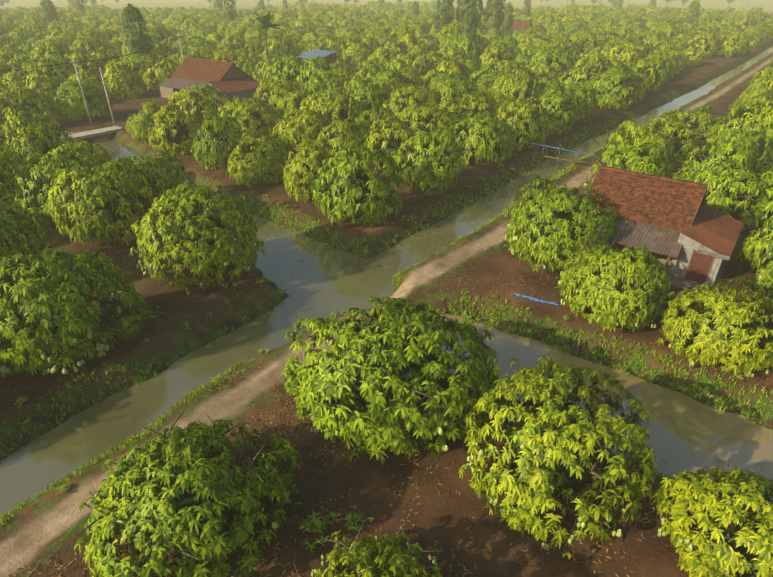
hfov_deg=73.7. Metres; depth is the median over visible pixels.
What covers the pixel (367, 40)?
mango tree
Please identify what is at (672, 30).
mango tree
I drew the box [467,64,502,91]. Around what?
mango tree
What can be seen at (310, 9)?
mango tree
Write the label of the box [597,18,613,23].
mango tree
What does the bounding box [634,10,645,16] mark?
mango tree
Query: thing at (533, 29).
mango tree
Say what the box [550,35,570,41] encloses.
mango tree
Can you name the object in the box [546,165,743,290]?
house
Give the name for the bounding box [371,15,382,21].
mango tree
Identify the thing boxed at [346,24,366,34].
mango tree
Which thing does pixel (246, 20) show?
mango tree
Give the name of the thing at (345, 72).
mango tree
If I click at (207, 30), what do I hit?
mango tree
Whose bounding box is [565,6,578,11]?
mango tree
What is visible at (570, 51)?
mango tree
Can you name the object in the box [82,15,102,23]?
mango tree
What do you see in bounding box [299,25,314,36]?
mango tree
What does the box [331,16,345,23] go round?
mango tree
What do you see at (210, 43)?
mango tree
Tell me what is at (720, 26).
mango tree
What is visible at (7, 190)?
mango tree
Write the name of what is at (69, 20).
mango tree
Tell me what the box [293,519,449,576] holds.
mango tree
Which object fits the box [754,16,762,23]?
mango tree
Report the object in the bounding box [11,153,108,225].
mango tree
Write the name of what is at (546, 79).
mango tree
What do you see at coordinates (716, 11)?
mango tree
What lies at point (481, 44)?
mango tree
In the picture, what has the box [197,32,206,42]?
mango tree
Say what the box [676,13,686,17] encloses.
mango tree
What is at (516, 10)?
mango tree
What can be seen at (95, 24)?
mango tree
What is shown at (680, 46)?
mango tree
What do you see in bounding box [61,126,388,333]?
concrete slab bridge
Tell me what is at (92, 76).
mango tree
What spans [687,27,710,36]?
mango tree
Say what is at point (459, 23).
mango tree
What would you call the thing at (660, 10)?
mango tree
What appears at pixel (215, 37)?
mango tree
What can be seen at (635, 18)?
mango tree
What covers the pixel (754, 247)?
mango tree
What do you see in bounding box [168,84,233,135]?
mango tree
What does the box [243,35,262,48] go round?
mango tree
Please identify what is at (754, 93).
mango tree
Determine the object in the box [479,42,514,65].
mango tree
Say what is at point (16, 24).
mango tree
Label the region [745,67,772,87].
mango tree
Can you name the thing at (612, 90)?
mango tree
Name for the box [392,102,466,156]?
mango tree
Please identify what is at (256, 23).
mango tree
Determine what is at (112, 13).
mango tree
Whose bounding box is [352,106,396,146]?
mango tree
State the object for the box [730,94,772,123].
mango tree
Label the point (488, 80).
mango tree
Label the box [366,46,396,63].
mango tree
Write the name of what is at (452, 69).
mango tree
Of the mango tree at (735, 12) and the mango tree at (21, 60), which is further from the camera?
the mango tree at (735, 12)
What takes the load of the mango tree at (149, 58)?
on the ground at (46, 527)
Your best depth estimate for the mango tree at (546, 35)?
125.05 m
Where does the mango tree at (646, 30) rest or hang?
on the ground at (46, 527)
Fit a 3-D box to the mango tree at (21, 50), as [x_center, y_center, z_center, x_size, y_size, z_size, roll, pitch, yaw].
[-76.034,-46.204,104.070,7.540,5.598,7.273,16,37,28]
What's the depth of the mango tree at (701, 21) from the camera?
177.94 m
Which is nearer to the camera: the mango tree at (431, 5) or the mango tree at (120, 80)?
the mango tree at (120, 80)
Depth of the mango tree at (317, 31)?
152.21 m
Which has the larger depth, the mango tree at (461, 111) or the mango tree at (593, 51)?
the mango tree at (593, 51)
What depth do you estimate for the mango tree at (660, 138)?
44.47 m
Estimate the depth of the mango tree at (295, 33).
134.17 m
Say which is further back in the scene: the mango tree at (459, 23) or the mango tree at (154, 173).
the mango tree at (459, 23)
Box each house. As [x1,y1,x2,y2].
[157,57,266,107]
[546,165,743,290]
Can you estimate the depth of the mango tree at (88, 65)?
86.86 m
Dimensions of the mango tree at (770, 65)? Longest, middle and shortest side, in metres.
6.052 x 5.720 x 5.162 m
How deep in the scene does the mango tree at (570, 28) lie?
153.52 m
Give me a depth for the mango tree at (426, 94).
57.98 m
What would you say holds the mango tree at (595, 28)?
on the ground at (46, 527)
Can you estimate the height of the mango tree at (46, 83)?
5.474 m
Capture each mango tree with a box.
[0,25,11,34]
[0,35,17,45]
[0,44,27,55]
[0,48,27,55]
[0,52,19,74]
[0,62,21,85]
[0,68,38,98]
[0,81,18,114]
[0,88,59,124]
[0,103,3,129]
[0,107,79,178]
[0,122,46,164]
[0,149,46,224]
[0,202,52,297]
[0,248,149,378]
[1,16,18,23]
[3,42,24,48]
[6,54,39,71]
[8,27,37,41]
[10,11,24,16]
[10,19,26,27]
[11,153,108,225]
[18,40,36,54]
[18,62,57,73]
[19,23,41,30]
[23,12,39,19]
[25,71,67,108]
[26,35,44,43]
[26,55,77,82]
[27,16,48,29]
[28,25,47,35]
[30,6,42,13]
[30,40,72,68]
[32,38,69,55]
[35,31,50,37]
[39,141,110,186]
[45,27,67,38]
[45,156,163,246]
[48,22,64,29]
[49,79,113,121]
[50,10,64,19]
[52,37,73,45]
[53,53,93,72]
[57,8,67,13]
[60,22,80,29]
[60,32,76,40]
[61,52,106,79]
[63,17,82,23]
[63,28,78,35]
[64,11,82,20]
[66,3,74,8]
[67,25,82,32]
[67,48,92,57]
[67,68,106,94]
[69,37,101,49]
[71,35,109,53]
[74,16,82,22]
[74,30,106,41]
[74,411,301,576]
[78,27,108,40]
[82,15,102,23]
[85,20,102,28]
[85,46,122,73]
[95,28,119,40]
[96,62,146,99]
[97,4,111,10]
[98,14,110,22]
[99,22,113,28]
[103,16,115,23]
[105,153,186,219]
[106,12,118,15]
[106,39,126,54]
[107,21,122,28]
[111,58,153,87]
[112,26,127,31]
[112,34,120,41]
[118,34,126,40]
[120,54,132,67]
[121,35,155,54]
[125,100,179,144]
[128,53,159,68]
[130,180,266,294]
[143,57,180,91]
[145,19,166,28]
[145,25,176,44]
[146,33,157,43]
[148,104,205,155]
[151,42,173,53]
[152,44,181,64]
[156,9,169,15]
[159,51,187,70]
[160,36,184,46]
[162,17,181,24]
[166,26,180,35]
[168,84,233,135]
[169,39,195,49]
[171,17,187,30]
[175,6,186,10]
[175,32,190,38]
[176,51,208,68]
[178,48,191,54]
[181,18,198,30]
[185,23,209,37]
[186,35,206,44]
[188,38,216,50]
[189,9,200,14]
[190,16,201,20]
[190,44,217,56]
[190,115,242,170]
[191,45,214,59]
[195,27,217,37]
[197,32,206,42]
[199,17,210,22]
[202,10,212,14]
[205,20,219,28]
[205,32,225,45]
[208,11,220,16]
[210,49,242,65]
[213,42,241,52]
[213,46,235,58]
[216,24,229,29]
[216,29,227,34]
[217,19,236,28]
[218,96,281,145]
[222,32,246,51]
[225,27,248,38]
[226,135,286,188]
[227,21,239,26]
[232,49,263,66]
[233,55,261,78]
[237,23,252,27]
[240,17,257,25]
[241,41,265,57]
[242,9,251,14]
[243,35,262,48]
[244,27,268,40]
[252,56,282,81]
[253,20,261,27]
[253,77,305,116]
[257,9,267,15]
[259,48,281,59]
[261,33,296,57]
[264,30,282,39]
[266,55,307,90]
[269,108,333,152]
[271,19,289,31]
[273,88,327,128]
[275,10,290,20]
[277,17,289,22]
[277,25,296,34]
[277,144,345,203]
[279,295,499,464]
[280,34,297,49]
[286,12,298,18]
[288,30,305,40]
[289,43,306,59]
[290,25,302,30]
[292,36,302,42]
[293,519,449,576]
[294,17,316,33]
[296,56,332,92]
[297,40,313,50]
[298,12,312,17]
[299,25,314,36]
[299,91,367,134]
[300,41,336,61]
[302,32,322,41]
[306,8,315,12]
[306,68,347,95]
[310,17,323,23]
[311,12,323,20]
[311,145,403,227]
[312,20,321,26]
[314,120,378,161]
[315,24,333,33]
[316,34,332,47]
[317,85,350,110]
[318,15,333,22]
[318,29,334,36]
[321,59,357,78]
[322,4,333,10]
[322,36,345,59]
[323,68,354,82]
[328,21,341,31]
[329,10,342,15]
[330,4,339,7]
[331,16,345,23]
[333,27,353,38]
[338,37,368,64]
[338,75,391,123]
[339,18,356,27]
[339,34,360,48]
[342,31,362,39]
[342,75,377,99]
[343,43,372,68]
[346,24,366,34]
[348,10,361,16]
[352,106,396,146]
[355,64,382,81]
[357,57,391,75]
[359,17,373,21]
[361,115,422,170]
[363,36,380,54]
[365,26,378,32]
[365,28,389,40]
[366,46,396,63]
[367,21,384,26]
[368,77,410,112]
[370,5,379,10]
[370,35,398,46]
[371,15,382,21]
[372,69,415,97]
[374,14,388,19]
[374,57,389,64]
[377,57,421,78]
[379,26,392,33]
[381,40,408,54]
[382,2,391,6]
[383,83,440,128]
[385,22,397,28]
[385,47,408,60]
[386,11,400,16]
[388,26,415,42]
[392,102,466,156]
[393,8,402,13]
[393,23,411,28]
[393,70,425,87]
[394,126,463,194]
[397,33,421,51]
[397,51,425,62]
[398,14,411,21]
[402,5,412,12]
[404,55,434,75]
[405,86,441,109]
[407,43,432,56]
[408,21,425,30]
[411,25,427,33]
[414,68,447,85]
[415,18,430,34]
[415,30,430,37]
[416,34,439,51]
[416,51,449,76]
[422,77,480,110]
[426,18,434,32]
[428,0,437,9]
[428,73,469,93]
[429,24,436,36]
[429,30,438,39]
[431,34,449,50]
[431,58,471,80]
[435,23,462,44]
[435,46,457,54]
[435,102,483,144]
[436,46,468,66]
[438,37,452,50]
[444,33,480,63]
[444,111,518,166]
[446,56,481,80]
[450,21,464,29]
[456,91,500,132]
[457,34,485,62]
[458,356,656,559]
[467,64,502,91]
[467,85,500,102]
[471,28,484,36]
[476,39,491,50]
[476,70,513,93]
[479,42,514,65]
[480,33,497,44]
[480,59,513,76]
[483,27,503,37]
[483,93,517,120]
[485,36,517,54]
[491,72,546,107]
[492,96,549,151]
[496,41,524,59]
[499,29,513,37]
[503,60,526,69]
[503,176,618,272]
[508,66,540,90]
[509,8,521,13]
[512,29,530,38]
[514,49,542,66]
[516,41,536,57]
[519,30,538,40]
[520,35,534,44]
[524,15,538,22]
[524,26,538,32]
[524,61,567,85]
[527,34,546,43]
[527,82,578,135]
[530,43,574,76]
[532,21,544,32]
[533,38,553,50]
[535,76,571,97]
[536,12,555,31]
[537,32,553,39]
[539,83,599,123]
[547,21,562,31]
[547,30,568,38]
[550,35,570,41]
[551,48,574,55]
[553,14,564,21]
[554,238,671,331]
[555,37,582,56]
[558,64,598,96]
[561,55,584,68]
[562,14,577,21]
[562,20,581,28]
[563,9,576,15]
[563,31,575,35]
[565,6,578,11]
[565,24,584,32]
[565,37,591,56]
[569,31,599,50]
[570,53,611,77]
[571,18,588,25]
[577,5,586,10]
[579,49,606,61]
[582,12,596,20]
[583,139,680,189]
[584,62,642,109]
[585,4,596,10]
[588,21,600,27]
[590,25,604,30]
[590,28,607,36]
[592,32,600,38]
[593,36,608,51]
[593,41,619,56]
[594,67,644,103]
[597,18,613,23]
[598,30,621,43]
[599,19,618,28]
[600,7,611,11]
[602,26,614,31]
[604,43,644,65]
[604,120,676,175]
[606,56,626,65]
[607,16,620,20]
[609,66,650,95]
[610,8,625,14]
[610,38,630,44]
[612,27,633,42]
[614,17,633,26]
[617,14,630,18]
[624,12,638,17]
[626,55,669,91]
[628,22,643,29]
[628,41,653,54]
[629,16,641,21]
[631,112,707,167]
[632,32,662,44]
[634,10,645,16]
[634,28,643,38]
[636,27,651,34]
[639,64,665,81]
[641,5,650,9]
[645,17,657,22]
[645,49,677,74]
[647,53,673,80]
[648,29,669,39]
[649,22,678,40]
[649,38,678,52]
[650,44,661,55]
[651,17,675,27]
[652,458,772,576]
[655,8,665,13]
[655,277,772,376]
[659,104,719,144]
[664,50,689,68]
[669,25,685,36]
[670,158,772,229]
[671,16,683,25]
[672,38,688,51]
[672,53,684,73]
[675,33,689,38]
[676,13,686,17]
[676,35,689,48]
[678,137,768,194]
[679,20,696,29]
[683,46,704,65]
[684,31,720,57]
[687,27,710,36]
[693,22,718,32]
[694,19,706,24]
[694,25,713,32]
[705,14,722,22]
[705,102,772,162]
[707,8,722,15]
[707,127,772,178]
[713,32,748,57]
[716,23,726,31]
[717,31,728,38]
[719,18,735,25]
[719,24,740,32]
[720,32,750,54]
[723,7,734,12]
[724,26,744,33]
[728,86,772,111]
[730,10,740,15]
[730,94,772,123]
[735,15,755,30]
[735,227,772,280]
[743,31,762,47]
[744,27,763,43]
[744,156,772,229]
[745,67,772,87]
[746,69,772,95]
[748,22,770,27]
[748,75,772,94]
[749,255,772,310]
[752,8,763,12]
[752,24,772,42]
[753,13,766,22]
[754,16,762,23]
[754,27,768,42]
[765,62,772,69]
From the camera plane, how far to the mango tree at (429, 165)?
41.22 m
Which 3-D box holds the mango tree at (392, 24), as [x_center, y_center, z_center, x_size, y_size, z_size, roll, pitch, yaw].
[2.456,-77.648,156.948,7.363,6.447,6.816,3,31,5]
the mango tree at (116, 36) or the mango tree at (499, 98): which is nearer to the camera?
the mango tree at (499, 98)
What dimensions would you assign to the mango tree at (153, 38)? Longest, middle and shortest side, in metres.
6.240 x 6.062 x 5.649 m
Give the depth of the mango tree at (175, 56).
91.60 m
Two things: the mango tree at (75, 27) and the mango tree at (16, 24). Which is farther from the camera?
the mango tree at (16, 24)
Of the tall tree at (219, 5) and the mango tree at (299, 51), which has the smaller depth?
the mango tree at (299, 51)
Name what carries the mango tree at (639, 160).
on the ground at (46, 527)
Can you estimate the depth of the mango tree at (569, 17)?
185.51 m
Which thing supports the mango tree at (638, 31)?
on the ground at (46, 527)
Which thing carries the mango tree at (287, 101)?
on the ground at (46, 527)
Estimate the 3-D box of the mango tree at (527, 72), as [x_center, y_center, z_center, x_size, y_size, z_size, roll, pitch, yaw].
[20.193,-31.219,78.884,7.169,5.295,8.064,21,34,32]
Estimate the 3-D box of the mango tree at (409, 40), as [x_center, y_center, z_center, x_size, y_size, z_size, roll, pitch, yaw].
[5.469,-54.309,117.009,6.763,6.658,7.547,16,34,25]
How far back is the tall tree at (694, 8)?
184.54 m
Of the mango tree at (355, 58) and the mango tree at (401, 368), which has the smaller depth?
the mango tree at (401, 368)
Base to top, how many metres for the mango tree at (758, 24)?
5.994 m
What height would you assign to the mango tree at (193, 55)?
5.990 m
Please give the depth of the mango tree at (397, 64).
84.34 m
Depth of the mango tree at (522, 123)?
53.20 m
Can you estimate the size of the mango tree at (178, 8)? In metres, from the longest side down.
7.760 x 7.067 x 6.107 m
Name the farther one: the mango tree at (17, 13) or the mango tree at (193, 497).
the mango tree at (17, 13)
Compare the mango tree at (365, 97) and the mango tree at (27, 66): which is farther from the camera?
the mango tree at (27, 66)
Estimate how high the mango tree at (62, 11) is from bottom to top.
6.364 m
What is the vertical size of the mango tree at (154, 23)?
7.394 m
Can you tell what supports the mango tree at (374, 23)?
on the ground at (46, 527)
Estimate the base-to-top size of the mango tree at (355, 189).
5.497 m
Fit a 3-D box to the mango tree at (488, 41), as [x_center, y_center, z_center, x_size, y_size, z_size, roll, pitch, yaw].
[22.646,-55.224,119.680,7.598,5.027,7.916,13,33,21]
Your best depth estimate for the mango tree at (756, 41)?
143.04 m
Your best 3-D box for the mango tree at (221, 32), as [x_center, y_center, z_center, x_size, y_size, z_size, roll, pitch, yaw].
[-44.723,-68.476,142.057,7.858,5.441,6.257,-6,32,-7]
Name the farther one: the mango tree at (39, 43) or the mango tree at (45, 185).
the mango tree at (39, 43)
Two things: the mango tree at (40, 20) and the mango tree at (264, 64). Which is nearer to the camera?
the mango tree at (264, 64)
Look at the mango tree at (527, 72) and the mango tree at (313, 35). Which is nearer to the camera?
the mango tree at (527, 72)
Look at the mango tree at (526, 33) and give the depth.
135.44 m
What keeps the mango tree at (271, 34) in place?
on the ground at (46, 527)
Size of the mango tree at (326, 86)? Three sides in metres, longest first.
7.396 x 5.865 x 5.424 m
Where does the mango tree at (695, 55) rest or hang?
on the ground at (46, 527)
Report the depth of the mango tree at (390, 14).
209.43 m
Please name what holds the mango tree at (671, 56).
on the ground at (46, 527)
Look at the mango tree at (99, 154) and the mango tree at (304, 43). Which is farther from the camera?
the mango tree at (304, 43)
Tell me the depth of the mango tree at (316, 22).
173.42 m
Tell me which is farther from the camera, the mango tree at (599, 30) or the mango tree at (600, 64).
the mango tree at (599, 30)
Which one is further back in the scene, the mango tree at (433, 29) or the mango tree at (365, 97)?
the mango tree at (433, 29)
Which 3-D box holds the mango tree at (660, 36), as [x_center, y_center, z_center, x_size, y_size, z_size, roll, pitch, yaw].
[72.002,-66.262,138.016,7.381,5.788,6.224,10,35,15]
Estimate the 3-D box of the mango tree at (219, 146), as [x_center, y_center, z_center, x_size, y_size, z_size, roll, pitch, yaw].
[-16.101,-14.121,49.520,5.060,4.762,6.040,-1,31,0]
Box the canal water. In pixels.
[0,47,772,516]
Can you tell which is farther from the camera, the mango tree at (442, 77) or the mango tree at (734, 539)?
the mango tree at (442, 77)
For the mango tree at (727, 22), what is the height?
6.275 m
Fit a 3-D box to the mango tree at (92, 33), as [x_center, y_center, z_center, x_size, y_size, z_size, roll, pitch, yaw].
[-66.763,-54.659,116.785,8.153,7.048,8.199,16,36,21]
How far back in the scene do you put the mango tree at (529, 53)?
94.76 m
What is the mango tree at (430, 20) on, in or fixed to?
on the ground at (46, 527)
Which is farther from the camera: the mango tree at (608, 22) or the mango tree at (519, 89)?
the mango tree at (608, 22)
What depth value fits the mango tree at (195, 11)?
233.88 m
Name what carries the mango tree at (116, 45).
on the ground at (46, 527)
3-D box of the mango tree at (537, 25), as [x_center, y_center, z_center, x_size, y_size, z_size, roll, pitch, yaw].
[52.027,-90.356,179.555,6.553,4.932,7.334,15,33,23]
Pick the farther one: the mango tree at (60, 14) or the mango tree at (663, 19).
the mango tree at (60, 14)
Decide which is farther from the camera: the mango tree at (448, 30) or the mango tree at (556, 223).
the mango tree at (448, 30)
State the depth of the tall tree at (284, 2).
281.07 m
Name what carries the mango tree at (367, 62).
on the ground at (46, 527)
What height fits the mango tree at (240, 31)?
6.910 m
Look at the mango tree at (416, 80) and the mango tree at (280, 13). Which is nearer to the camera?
the mango tree at (416, 80)
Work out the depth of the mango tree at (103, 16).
205.80 m
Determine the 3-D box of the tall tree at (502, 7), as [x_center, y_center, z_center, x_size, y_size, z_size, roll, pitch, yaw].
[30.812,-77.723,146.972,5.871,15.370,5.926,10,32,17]
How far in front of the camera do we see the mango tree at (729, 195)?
35.71 m
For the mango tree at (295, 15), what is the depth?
209.02 m
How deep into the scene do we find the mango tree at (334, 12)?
217.35 m
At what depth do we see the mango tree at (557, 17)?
190.21 m
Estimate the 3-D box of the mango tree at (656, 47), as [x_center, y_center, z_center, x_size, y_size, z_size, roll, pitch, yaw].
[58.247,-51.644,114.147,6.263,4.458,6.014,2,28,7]
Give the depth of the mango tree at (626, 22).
166.69 m
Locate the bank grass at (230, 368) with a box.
[0,116,772,525]
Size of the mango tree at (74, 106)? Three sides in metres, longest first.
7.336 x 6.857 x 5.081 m
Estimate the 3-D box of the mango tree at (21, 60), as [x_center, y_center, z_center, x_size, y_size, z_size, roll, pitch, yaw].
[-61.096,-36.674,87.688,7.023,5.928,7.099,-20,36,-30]
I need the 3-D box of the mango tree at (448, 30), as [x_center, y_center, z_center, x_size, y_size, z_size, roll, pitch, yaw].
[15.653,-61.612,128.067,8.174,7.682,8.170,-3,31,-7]
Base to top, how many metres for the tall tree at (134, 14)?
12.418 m
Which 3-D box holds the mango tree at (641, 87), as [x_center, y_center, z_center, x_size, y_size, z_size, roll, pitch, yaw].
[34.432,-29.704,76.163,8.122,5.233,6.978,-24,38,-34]
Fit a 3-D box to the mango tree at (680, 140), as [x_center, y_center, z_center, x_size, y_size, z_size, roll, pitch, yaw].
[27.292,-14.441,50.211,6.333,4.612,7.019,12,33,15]
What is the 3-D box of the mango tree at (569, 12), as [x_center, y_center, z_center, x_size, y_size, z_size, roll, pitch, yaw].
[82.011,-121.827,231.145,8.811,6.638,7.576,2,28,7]
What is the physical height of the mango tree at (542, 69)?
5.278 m
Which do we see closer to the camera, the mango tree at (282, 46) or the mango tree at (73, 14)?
the mango tree at (282, 46)
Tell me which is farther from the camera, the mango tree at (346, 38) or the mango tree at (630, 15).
the mango tree at (630, 15)
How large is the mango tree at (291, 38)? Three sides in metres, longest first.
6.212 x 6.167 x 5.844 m
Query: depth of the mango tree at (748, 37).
127.66 m
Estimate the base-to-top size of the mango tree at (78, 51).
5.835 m
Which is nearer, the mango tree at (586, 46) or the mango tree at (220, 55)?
the mango tree at (220, 55)
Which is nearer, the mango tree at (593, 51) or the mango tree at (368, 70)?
the mango tree at (368, 70)
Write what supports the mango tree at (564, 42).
on the ground at (46, 527)
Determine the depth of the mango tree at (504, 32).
149.12 m
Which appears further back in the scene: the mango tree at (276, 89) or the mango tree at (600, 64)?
the mango tree at (600, 64)
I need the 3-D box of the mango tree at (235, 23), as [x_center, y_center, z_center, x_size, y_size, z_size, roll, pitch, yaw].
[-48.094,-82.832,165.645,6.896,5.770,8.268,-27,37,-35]
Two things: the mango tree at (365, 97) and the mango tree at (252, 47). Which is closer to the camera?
the mango tree at (365, 97)
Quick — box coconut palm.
[253,11,281,58]
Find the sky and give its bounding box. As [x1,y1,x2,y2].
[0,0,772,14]
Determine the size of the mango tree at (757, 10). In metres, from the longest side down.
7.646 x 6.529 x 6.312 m
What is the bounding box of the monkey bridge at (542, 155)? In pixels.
[527,142,596,170]
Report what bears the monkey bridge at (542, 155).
on the ground at (46, 527)
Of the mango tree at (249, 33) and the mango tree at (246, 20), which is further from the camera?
the mango tree at (246, 20)
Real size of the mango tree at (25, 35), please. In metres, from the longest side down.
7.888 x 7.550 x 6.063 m
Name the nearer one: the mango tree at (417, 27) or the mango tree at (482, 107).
the mango tree at (482, 107)
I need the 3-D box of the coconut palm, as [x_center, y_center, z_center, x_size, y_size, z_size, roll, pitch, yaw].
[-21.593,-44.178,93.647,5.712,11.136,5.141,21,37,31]
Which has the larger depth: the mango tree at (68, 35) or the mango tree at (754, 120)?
the mango tree at (68, 35)
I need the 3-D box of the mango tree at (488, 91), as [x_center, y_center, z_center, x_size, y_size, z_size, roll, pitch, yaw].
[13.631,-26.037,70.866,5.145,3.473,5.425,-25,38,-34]
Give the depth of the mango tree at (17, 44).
115.25 m
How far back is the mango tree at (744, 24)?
175.87 m
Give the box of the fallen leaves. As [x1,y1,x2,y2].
[0,162,772,576]
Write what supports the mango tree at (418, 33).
on the ground at (46, 527)
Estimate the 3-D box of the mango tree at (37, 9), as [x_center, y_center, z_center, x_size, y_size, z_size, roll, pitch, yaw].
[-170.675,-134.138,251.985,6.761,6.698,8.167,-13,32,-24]
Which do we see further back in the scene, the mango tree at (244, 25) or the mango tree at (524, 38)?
the mango tree at (244, 25)
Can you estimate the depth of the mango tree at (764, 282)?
26.38 m
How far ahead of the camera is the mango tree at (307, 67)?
80.07 m
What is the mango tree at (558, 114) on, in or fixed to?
on the ground at (46, 527)
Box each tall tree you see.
[39,0,58,22]
[72,0,85,11]
[119,3,153,56]
[212,0,223,9]
[223,0,237,20]
[257,0,265,9]
[282,0,287,8]
[412,0,419,17]
[430,0,454,31]
[455,0,473,21]
[456,0,484,29]
[460,5,477,48]
[482,0,502,29]
[485,0,505,28]
[502,2,513,31]
[522,0,531,15]
[613,0,623,7]
[649,0,655,6]
[686,0,699,24]
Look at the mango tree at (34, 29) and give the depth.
143.15 m
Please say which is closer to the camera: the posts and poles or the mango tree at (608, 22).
the posts and poles
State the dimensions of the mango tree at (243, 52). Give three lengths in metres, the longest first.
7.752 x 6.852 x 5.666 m
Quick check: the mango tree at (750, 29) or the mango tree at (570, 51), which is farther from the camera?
the mango tree at (750, 29)
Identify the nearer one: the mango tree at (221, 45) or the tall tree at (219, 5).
the mango tree at (221, 45)
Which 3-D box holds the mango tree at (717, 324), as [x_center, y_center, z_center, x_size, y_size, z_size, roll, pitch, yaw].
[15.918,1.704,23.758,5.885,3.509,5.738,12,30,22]
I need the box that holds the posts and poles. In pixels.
[400,264,581,355]
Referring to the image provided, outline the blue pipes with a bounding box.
[514,293,558,304]
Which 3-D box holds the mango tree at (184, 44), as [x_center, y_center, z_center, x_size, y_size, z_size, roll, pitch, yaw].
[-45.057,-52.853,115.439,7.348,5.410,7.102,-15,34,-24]
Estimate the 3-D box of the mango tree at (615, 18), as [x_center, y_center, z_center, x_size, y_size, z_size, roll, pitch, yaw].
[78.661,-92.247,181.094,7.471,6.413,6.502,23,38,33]
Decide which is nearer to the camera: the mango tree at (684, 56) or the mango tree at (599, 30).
the mango tree at (684, 56)
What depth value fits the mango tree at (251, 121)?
55.01 m
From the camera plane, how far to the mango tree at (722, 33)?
133.69 m
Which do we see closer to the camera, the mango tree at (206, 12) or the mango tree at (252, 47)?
the mango tree at (252, 47)
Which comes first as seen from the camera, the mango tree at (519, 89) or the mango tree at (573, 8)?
the mango tree at (519, 89)
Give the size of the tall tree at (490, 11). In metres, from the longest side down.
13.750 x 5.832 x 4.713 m
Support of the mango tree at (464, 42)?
on the ground at (46, 527)
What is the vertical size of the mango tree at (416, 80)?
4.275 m
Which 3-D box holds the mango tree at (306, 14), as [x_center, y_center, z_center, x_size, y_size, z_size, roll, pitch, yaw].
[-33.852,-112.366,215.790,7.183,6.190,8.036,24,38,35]
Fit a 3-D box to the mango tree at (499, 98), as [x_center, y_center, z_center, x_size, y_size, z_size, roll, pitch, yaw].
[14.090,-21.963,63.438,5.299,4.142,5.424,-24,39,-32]
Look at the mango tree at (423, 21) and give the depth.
156.89 m
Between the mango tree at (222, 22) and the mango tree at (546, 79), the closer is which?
the mango tree at (546, 79)
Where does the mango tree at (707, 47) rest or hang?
on the ground at (46, 527)
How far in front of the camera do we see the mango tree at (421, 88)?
68.19 m
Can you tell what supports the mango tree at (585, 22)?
on the ground at (46, 527)
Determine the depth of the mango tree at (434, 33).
142.02 m
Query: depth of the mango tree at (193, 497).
14.69 m
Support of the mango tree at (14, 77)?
on the ground at (46, 527)
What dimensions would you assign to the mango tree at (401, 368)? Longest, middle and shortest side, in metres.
8.997 x 7.830 x 4.827 m
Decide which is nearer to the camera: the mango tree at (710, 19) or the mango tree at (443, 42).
the mango tree at (443, 42)
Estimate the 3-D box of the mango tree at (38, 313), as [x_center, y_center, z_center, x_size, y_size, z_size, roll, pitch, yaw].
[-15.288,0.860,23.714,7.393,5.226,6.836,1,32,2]
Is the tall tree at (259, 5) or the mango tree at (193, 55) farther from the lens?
the tall tree at (259, 5)
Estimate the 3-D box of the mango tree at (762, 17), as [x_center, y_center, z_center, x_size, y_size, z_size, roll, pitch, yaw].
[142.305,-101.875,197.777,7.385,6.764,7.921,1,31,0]
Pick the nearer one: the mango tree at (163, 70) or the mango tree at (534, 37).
the mango tree at (163, 70)
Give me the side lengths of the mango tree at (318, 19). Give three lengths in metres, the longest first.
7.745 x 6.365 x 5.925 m
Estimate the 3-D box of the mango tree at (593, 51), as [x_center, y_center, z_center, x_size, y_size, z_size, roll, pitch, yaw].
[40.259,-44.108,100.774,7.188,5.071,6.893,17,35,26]
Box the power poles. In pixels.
[4,34,183,123]
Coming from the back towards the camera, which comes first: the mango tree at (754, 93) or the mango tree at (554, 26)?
the mango tree at (554, 26)
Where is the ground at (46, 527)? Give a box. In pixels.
[0,39,772,576]
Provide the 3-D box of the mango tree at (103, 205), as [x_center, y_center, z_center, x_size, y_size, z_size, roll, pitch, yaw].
[-19.375,-6.025,35.388,7.294,5.167,7.264,22,35,31]
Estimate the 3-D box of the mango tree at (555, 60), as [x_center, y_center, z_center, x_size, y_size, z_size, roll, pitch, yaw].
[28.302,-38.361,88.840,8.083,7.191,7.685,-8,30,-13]
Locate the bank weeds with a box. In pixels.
[10,149,743,553]
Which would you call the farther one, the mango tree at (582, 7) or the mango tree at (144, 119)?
the mango tree at (582, 7)
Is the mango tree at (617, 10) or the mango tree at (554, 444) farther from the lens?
the mango tree at (617, 10)
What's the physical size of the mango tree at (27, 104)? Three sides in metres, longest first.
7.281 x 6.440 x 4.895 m
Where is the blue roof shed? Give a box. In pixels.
[295,49,336,68]

